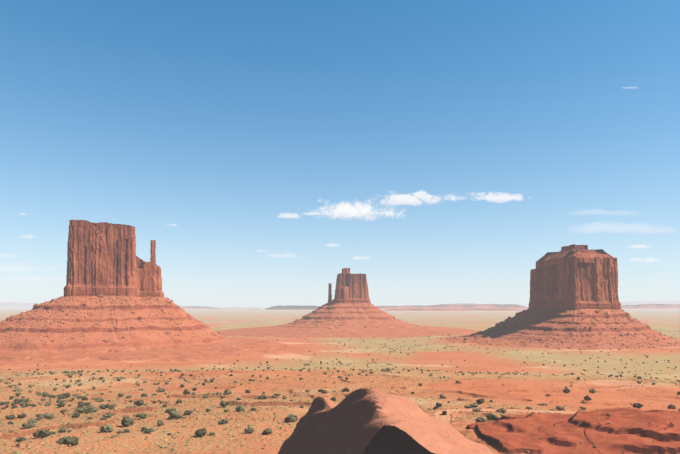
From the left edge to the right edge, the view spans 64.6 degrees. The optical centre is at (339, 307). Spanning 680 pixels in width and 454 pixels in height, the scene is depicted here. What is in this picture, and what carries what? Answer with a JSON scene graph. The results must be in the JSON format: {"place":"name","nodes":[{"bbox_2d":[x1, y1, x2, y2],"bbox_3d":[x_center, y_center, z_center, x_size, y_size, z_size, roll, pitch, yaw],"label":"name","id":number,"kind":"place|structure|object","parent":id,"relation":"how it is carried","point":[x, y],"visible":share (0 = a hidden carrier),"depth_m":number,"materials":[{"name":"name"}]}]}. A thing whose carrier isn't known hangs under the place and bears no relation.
{"place":"outdoors","nodes":[
{"label":"outdoors","id":0,"kind":"place"},
{"bbox_2d":[271,255,296,257],"bbox_3d":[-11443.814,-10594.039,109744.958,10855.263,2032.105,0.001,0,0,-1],"label":"cloud","id":1,"kind":"structure","parent":0,"point":[289,256],"depth_m":109750.80,"materials":[{"name":"white"}]},
{"bbox_2d":[278,213,300,218],"bbox_3d":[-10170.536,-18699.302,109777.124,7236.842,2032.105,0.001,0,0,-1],"label":"cloud","id":2,"kind":"structure","parent":0,"point":[287,215],"depth_m":109771.34,"materials":[{"name":"white"}]},
{"bbox_2d":[0,308,679,453],"bbox_3d":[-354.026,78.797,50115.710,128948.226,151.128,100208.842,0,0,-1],"label":"desert floor","id":3,"kind":"structure","parent":0,"point":[366,419],"depth_m":402.35,"materials":[{"name":"orange sand"}]},
{"bbox_2d":[0,302,38,307],"bbox_3d":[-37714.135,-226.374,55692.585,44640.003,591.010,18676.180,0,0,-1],"label":"mesa","id":4,"kind":"structure","parent":3,"relation":"on","point":[14,305],"depth_m":49482.57,"materials":[{"name":"white"}]},
{"bbox_2d":[0,219,299,365],"bbox_3d":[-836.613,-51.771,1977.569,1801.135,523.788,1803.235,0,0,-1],"label":"butte","id":5,"kind":"object","parent":3,"relation":"on","point":[113,303],"visible":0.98,"depth_m":1822.70,"materials":[{"name":"red stone"}]},
{"bbox_2d":[180,306,226,308],"bbox_3d":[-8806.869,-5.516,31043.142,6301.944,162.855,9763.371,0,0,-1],"label":"mesa","id":6,"kind":"structure","parent":3,"relation":"on","point":[191,307],"depth_m":27416.78,"materials":[{"name":"grey stone"}]},
{"bbox_2d":[266,305,319,309],"bbox_3d":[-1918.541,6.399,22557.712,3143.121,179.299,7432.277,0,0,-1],"label":"distant mesa","id":7,"kind":"structure","parent":3,"relation":"on","point":[288,307],"depth_m":19913.81,"materials":[{"name":"grey stone"}]},
{"bbox_2d":[0,387,679,446],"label":"shrubs","id":8,"kind":"object","parent":3,"relation":"on","point":[126,421],"visible":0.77,"depth_m":290.38,"materials":[{"name":"green plant"}]},
{"bbox_2d":[0,375,679,453],"bbox_3d":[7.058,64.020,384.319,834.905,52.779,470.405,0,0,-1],"label":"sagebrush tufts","id":9,"kind":"object","parent":3,"relation":"on","point":[85,421],"visible":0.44,"depth_m":314.14,"materials":[{"name":"green plant"}]},
{"bbox_2d":[0,367,679,395],"bbox_3d":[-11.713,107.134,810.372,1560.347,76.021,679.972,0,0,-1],"label":"shrubs","id":10,"kind":"object","parent":3,"relation":"on","point":[184,379],"visible":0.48,"depth_m":660.84,"materials":[{"name":"green plant"}]},
{"bbox_2d":[1,329,679,373],"bbox_3d":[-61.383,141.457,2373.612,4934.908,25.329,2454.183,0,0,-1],"label":"shrubs","id":11,"kind":"object","parent":3,"relation":"on","point":[396,358],"visible":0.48,"depth_m":1484.46,"materials":[{"name":"green plant"}]},
{"bbox_2d":[215,268,478,337],"bbox_3d":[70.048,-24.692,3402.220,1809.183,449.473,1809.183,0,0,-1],"label":"butte","id":12,"kind":"object","parent":3,"relation":"on","point":[349,310],"visible":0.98,"depth_m":3156.56,"materials":[{"name":"red stone"}]},
{"bbox_2d":[376,304,528,308],"bbox_3d":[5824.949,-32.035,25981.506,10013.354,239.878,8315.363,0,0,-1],"label":"long mesa","id":13,"kind":"structure","parent":3,"relation":"on","point":[484,306],"depth_m":22893.10,"materials":[{"name":"stone"}]},
{"bbox_2d":[382,308,524,310],"bbox_3d":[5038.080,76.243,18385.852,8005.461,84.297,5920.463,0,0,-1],"label":"distant mesa","id":14,"kind":"structure","parent":3,"relation":"on","point":[465,309],"depth_m":16202.56,"materials":[{"name":"stone"}]},
{"bbox_2d":[432,408,578,426],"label":"road edge stones","id":15,"kind":"object","parent":3,"relation":"on","point":[491,411],"visible":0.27,"depth_m":274.96,"materials":[{"name":"brown"}]},
{"bbox_2d":[440,244,679,352],"bbox_3d":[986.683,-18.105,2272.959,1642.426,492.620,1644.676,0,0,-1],"label":"butte","id":16,"kind":"object","parent":3,"relation":"on","point":[574,303],"visible":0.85,"depth_m":2140.50,"materials":[{"name":"red stone"}]},
{"bbox_2d":[621,304,679,308],"bbox_3d":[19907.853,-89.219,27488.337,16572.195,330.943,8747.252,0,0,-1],"label":"mesa","id":17,"kind":"structure","parent":3,"relation":"on","point":[657,306],"depth_m":23928.15,"materials":[{"name":"stone"}]},
{"bbox_2d":[0,0,679,307],"label":"sky","id":18,"kind":"structure","parent":0,"point":[214,120],"materials":[{"name":"blue"}]},
{"bbox_2d":[315,200,403,220],"bbox_3d":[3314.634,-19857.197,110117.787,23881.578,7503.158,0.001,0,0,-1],"label":"cloud","id":19,"kind":"structure","parent":0,"point":[347,210],"depth_m":110108.98,"materials":[{"name":"white"}]},
{"bbox_2d":[381,190,440,205],"bbox_3d":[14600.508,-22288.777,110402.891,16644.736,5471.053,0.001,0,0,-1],"label":"cloud","id":20,"kind":"structure","parent":0,"point":[401,199],"depth_m":110404.50,"materials":[{"name":"white"}]},
{"bbox_2d":[443,195,464,200],"bbox_3d":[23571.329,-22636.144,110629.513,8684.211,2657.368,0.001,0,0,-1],"label":"cloud","id":21,"kind":"structure","parent":0,"point":[453,198],"depth_m":110623.27,"materials":[{"name":"white"}]},
{"bbox_2d":[438,303,525,306],"bbox_3d":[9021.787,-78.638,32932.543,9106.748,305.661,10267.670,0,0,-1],"label":"distant mesa","id":22,"kind":"structure","parent":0,"point":[476,304],"depth_m":29190.93,"materials":[{"name":"stone"}]},
{"bbox_2d":[476,192,521,202],"bbox_3d":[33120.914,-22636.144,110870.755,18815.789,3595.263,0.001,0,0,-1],"label":"cloud","id":23,"kind":"structure","parent":0,"point":[498,197],"depth_m":110863.87,"materials":[{"name":"white"}]},
{"bbox_2d":[436,409,575,422],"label":"dirt road","id":24,"kind":"structure","parent":0,"point":[446,417],"depth_m":276.35,"materials":[{"name":"orange soil"}]},
{"bbox_2d":[627,245,648,248],"bbox_3d":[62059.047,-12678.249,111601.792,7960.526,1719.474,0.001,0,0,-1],"label":"cloud","id":25,"kind":"structure","parent":0,"point":[639,246],"depth_m":111597.29,"materials":[{"name":"white"}]},
{"bbox_2d":[632,258,657,262],"bbox_3d":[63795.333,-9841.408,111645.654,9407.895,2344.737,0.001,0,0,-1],"label":"cloud","id":26,"kind":"structure","parent":0,"point":[651,260],"depth_m":111639.80,"materials":[{"name":"white"}]},
{"bbox_2d":[620,300,679,304],"bbox_3d":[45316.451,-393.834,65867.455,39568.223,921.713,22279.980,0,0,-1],"label":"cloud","id":27,"kind":"structure","parent":0,"point":[650,302],"depth_m":57343.59,"materials":[{"name":"white"}]}
]}

